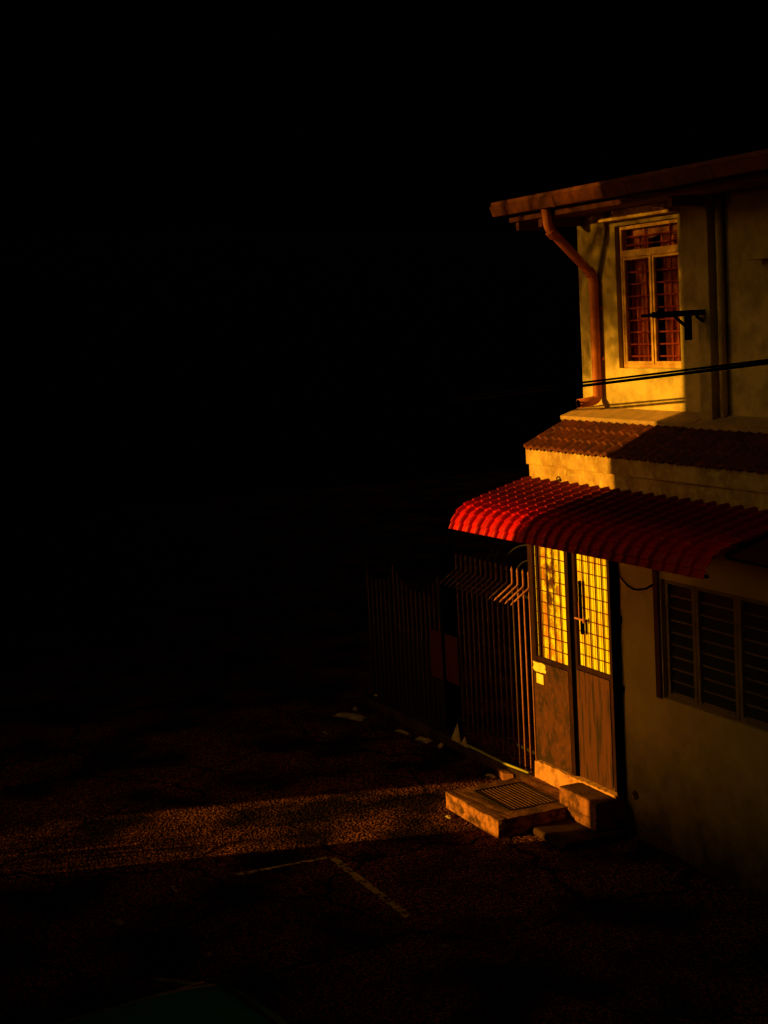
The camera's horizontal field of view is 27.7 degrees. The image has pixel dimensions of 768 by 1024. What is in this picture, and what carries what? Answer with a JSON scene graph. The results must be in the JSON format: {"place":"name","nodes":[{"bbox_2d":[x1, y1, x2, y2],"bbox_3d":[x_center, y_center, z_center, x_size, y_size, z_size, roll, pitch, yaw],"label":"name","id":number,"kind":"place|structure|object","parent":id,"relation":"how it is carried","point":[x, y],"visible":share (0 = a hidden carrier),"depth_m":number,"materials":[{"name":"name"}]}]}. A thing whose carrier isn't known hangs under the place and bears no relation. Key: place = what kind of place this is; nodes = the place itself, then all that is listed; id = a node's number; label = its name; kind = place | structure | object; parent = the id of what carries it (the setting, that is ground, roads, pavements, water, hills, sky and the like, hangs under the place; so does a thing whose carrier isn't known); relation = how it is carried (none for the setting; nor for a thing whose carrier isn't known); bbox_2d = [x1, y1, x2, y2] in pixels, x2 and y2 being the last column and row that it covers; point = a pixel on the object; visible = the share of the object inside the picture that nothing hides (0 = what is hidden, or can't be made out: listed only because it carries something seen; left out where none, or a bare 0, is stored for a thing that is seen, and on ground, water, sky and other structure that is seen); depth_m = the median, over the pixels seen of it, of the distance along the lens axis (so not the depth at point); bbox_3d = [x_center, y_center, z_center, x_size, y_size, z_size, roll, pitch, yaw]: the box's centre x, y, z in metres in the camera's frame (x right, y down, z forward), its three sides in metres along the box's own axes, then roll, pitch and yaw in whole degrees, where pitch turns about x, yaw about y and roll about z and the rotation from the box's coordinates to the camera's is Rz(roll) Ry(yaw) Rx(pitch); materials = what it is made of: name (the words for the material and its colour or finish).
{"place":"outdoors","nodes":[
{"label":"outdoors","id":0,"kind":"place"},
{"bbox_2d":[0,228,582,519],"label":"hills","id":1,"kind":"structure","parent":0,"point":[127,357],"depth_m":45.82,"materials":[{"name":"black"}]},
{"bbox_2d":[0,468,767,1023],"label":"road","id":2,"kind":"structure","parent":0,"point":[182,684],"depth_m":14.62,"materials":[{"name":"grey asphalt"}]},
{"bbox_2d":[0,975,288,1023],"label":"car","id":3,"kind":"object","parent":2,"relation":"on","point":[189,1002],"visible":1,"depth_m":6.95,"materials":[{"name":"teal paint"}]},
{"bbox_2d":[234,856,326,874],"bbox_3d":[-0.854,2.948,12.991,0.811,0.001,0.068,-6,7,-22],"label":"parking line","id":4,"kind":"object","parent":2,"relation":"on","point":[268,868],"visible":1,"depth_m":12.98,"materials":[{"name":"paint"}]},
{"bbox_2d":[334,712,367,720],"bbox_3d":[-0.370,2.320,17.799,0.474,0.044,0.175,3,9,43],"label":"paper scrap","id":5,"kind":"object","parent":2,"relation":"on","point":[354,716],"visible":1,"depth_m":17.75,"materials":[{"name":"white paper"}]},
{"bbox_2d":[328,857,410,917],"bbox_3d":[-0.124,2.976,12.428,0.089,0.001,1.540,-6,8,-24],"label":"parking line","id":6,"kind":"object","parent":2,"relation":"on","point":[365,883],"visible":1,"depth_m":12.38,"materials":[{"name":"paint"}]},
{"bbox_2d":[395,729,408,734],"bbox_3d":[0.202,2.392,17.017,0.056,0.027,0.248,-8,8,-35],"label":"paper scrap","id":7,"kind":"object","parent":2,"relation":"on","point":[403,732],"visible":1,"depth_m":17.00,"materials":[{"name":"white paper"}]},
{"bbox_2d":[415,736,434,743],"bbox_3d":[0.429,2.418,16.628,0.112,0.046,0.245,-8,8,-35],"label":"paper scrap","id":8,"kind":"object","parent":2,"relation":"on","point":[424,739],"visible":1,"depth_m":16.58,"materials":[{"name":"white paper"}]},
{"bbox_2d":[363,693,534,777],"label":"kerb","id":9,"kind":"structure","parent":2,"relation":"on","point":[426,727],"depth_m":16.56,"materials":[{"name":"grey concrete"}]},
{"bbox_2d":[451,723,460,743],"bbox_3d":[0.760,2.277,16.102,0.050,0.183,0.220,-6,8,-24],"label":"paper scrap","id":10,"kind":"object","parent":9,"relation":"on","point":[456,736],"visible":1,"depth_m":16.11,"materials":[{"name":"white paper"}]},
{"bbox_2d":[461,737,467,747],"bbox_3d":[0.835,2.346,15.917,0.045,0.083,0.170,-6,8,-24],"label":"paper scrap","id":11,"kind":"object","parent":9,"relation":"on","point":[463,742],"visible":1,"depth_m":15.94,"materials":[{"name":"white paper"}]},
{"bbox_2d":[439,540,536,771],"bbox_3d":[0.982,1.334,15.418,0.287,2.426,1.960,-6,8,-24],"label":"fence","id":12,"kind":"object","parent":9,"relation":"on","point":[450,578],"visible":0.9,"depth_m":15.56,"materials":[{"name":"black metal"}]},
{"bbox_2d":[444,634,459,685],"bbox_3d":[0.705,1.527,16.142,0.008,0.500,0.290,-6,8,-24],"label":"sheet sign","id":13,"kind":"object","parent":12,"relation":"attached to","point":[452,659],"visible":1,"depth_m":16.13,"materials":[{"name":"red metal"}]},
{"bbox_2d":[466,744,529,773],"bbox_3d":[1.107,2.414,15.280,0.028,0.059,1.301,-6,7,-23],"label":"bamboo pole","id":14,"kind":"object","parent":9,"relation":"on","point":[498,760],"visible":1,"depth_m":15.24,"materials":[{"name":"yellow"}]},
{"bbox_2d":[485,774,496,777],"bbox_3d":[1.044,2.567,15.213,0.056,0.024,0.133,-9,9,-41],"label":"paper scrap","id":15,"kind":"object","parent":2,"relation":"on","point":[491,775],"visible":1,"depth_m":15.19,"materials":[{"name":"white paper"}]},
{"bbox_2d":[497,768,513,779],"bbox_3d":[1.162,2.548,15.110,0.084,0.075,0.270,-6,7,-19],"label":"brick fragment","id":16,"kind":"object","parent":2,"relation":"on","point":[503,774],"visible":0.8,"depth_m":15.04,"materials":[{"name":"orange brick"}]},
{"bbox_2d":[446,775,568,838],"bbox_3d":[1.178,2.635,14.016,0.906,0.163,1.027,-6,8,-24],"label":"doorstep slab","id":17,"kind":"structure","parent":2,"relation":"on","point":[469,804],"depth_m":13.71,"materials":[{"name":"concrete"}]},
{"bbox_2d":[473,782,558,810],"bbox_3d":[1.184,2.631,14.040,0.489,0.162,0.709,-6,8,-24],"label":"drain grate","id":18,"kind":"object","parent":17,"relation":"in","point":[512,804],"visible":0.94,"depth_m":14.06,"materials":[{"name":"black metal"}]},
{"bbox_2d":[530,818,623,850],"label":"apron slab","id":19,"kind":"structure","parent":2,"relation":"on","point":[567,834],"depth_m":13.20,"materials":[{"name":"grey concrete"}]},
{"bbox_2d":[559,782,616,831],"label":"step block","id":20,"kind":"structure","parent":19,"relation":"on","point":[591,808],"depth_m":13.35,"materials":[{"name":"concrete"}]},
{"bbox_2d":[449,147,767,902],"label":"house","id":21,"kind":"structure","parent":2,"relation":"on","point":[651,710],"depth_m":12.63,"materials":[{"name":"beige paint"}]},
{"bbox_2d":[187,361,767,429],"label":"overhead cable","id":22,"kind":"object","parent":21,"relation":"attached to","point":[612,382],"visible":1,"depth_m":13.22,"materials":[{"name":"black rubber"}]},
{"bbox_2d":[187,359,767,425],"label":"overhead cable","id":23,"kind":"object","parent":21,"relation":"attached to","point":[683,370],"visible":1,"depth_m":13.21,"materials":[{"name":"black rubber"}]},
{"bbox_2d":[536,673,543,684],"bbox_3d":[1.434,1.533,14.340,0.002,0.093,0.128,-6,8,-24],"label":"notice","id":24,"kind":"object","parent":21,"relation":"attached to","point":[540,679],"visible":1,"depth_m":14.34,"materials":[{"name":"paper"}]},
{"bbox_2d":[528,544,578,775],"bbox_3d":[1.546,1.274,14.124,0.077,2.125,0.690,-6,8,-24],"label":"door","id":25,"kind":"structure","parent":21,"relation":"in","point":[549,569],"depth_m":14.10,"materials":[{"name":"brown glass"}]},
{"bbox_2d":[533,661,545,673],"bbox_3d":[1.427,1.428,14.330,0.002,0.094,0.246,-6,8,-24],"label":"notice","id":26,"kind":"object","parent":25,"relation":"attached to","point":[539,667],"visible":1,"depth_m":14.32,"materials":[{"name":"paper"}]},
{"bbox_2d":[571,553,616,792],"bbox_3d":[1.830,1.329,13.487,0.080,2.110,0.610,-6,8,-24],"label":"door","id":27,"kind":"structure","parent":21,"relation":"in","point":[590,575],"depth_m":13.50,"materials":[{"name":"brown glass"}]},
{"bbox_2d":[615,567,653,590],"bbox_3d":[2.051,0.546,12.839,0.014,0.195,0.590,-6,8,-24],"label":"wire","id":28,"kind":"object","parent":21,"relation":"attached to","point":[628,585],"visible":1,"depth_m":12.90,"materials":[{"name":"black paint"}]},
{"bbox_2d":[619,218,680,367],"bbox_3d":[2.347,-1.851,13.397,0.151,1.320,0.993,-6,8,-24],"label":"window","id":29,"kind":"structure","parent":21,"relation":"in","point":[642,254],"depth_m":13.47,"materials":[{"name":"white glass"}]},
{"bbox_2d":[641,309,704,339],"bbox_3d":[2.285,-1.469,12.320,0.584,0.237,0.060,-6,8,-24],"label":"cable bracket","id":30,"kind":"object","parent":21,"relation":"attached to","point":[686,324],"visible":1,"depth_m":12.34,"materials":[{"name":"black metal"}]},
{"bbox_2d":[664,579,697,706],"bbox_3d":[2.383,1.030,12.410,0.068,0.980,0.409,-6,8,-24],"label":"window","id":31,"kind":"structure","parent":21,"relation":"in","point":[680,613],"depth_m":12.44,"materials":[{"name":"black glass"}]},
{"bbox_2d":[695,586,739,720],"bbox_3d":[2.576,1.072,11.979,0.068,0.980,0.529,-6,8,-24],"label":"window","id":32,"kind":"structure","parent":21,"relation":"in","point":[716,611],"depth_m":12.00,"materials":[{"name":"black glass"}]},
{"bbox_2d":[737,596,767,730],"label":"window","id":33,"kind":"structure","parent":21,"relation":"in","point":[752,614],"depth_m":11.60,"materials":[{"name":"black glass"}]},
{"bbox_2d":[0,0,767,236],"label":"sky","id":34,"kind":"structure","parent":0,"point":[367,116],"materials":[{"name":"black"}]},
{"bbox_2d":[365,560,448,730],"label":"gate","id":35,"kind":"structure","parent":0,"point":[401,673],"depth_m":17.37,"materials":[{"name":"black metal"}]},
{"bbox_2d":[429,628,443,679],"bbox_3d":[0.556,1.500,16.475,0.008,0.510,0.280,-6,8,-24],"label":"sheet sign","id":36,"kind":"object","parent":35,"relation":"attached to","point":[436,650],"visible":1,"depth_m":16.46,"materials":[{"name":"red metal"}]},
{"bbox_2d":[437,742,445,747],"bbox_3d":[0.600,2.437,16.343,0.068,0.057,0.079,-6,8,-24],"label":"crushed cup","id":37,"kind":"object","parent":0,"point":[441,745],"visible":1,"depth_m":16.33,"materials":[{"name":"paper"}]}
]}

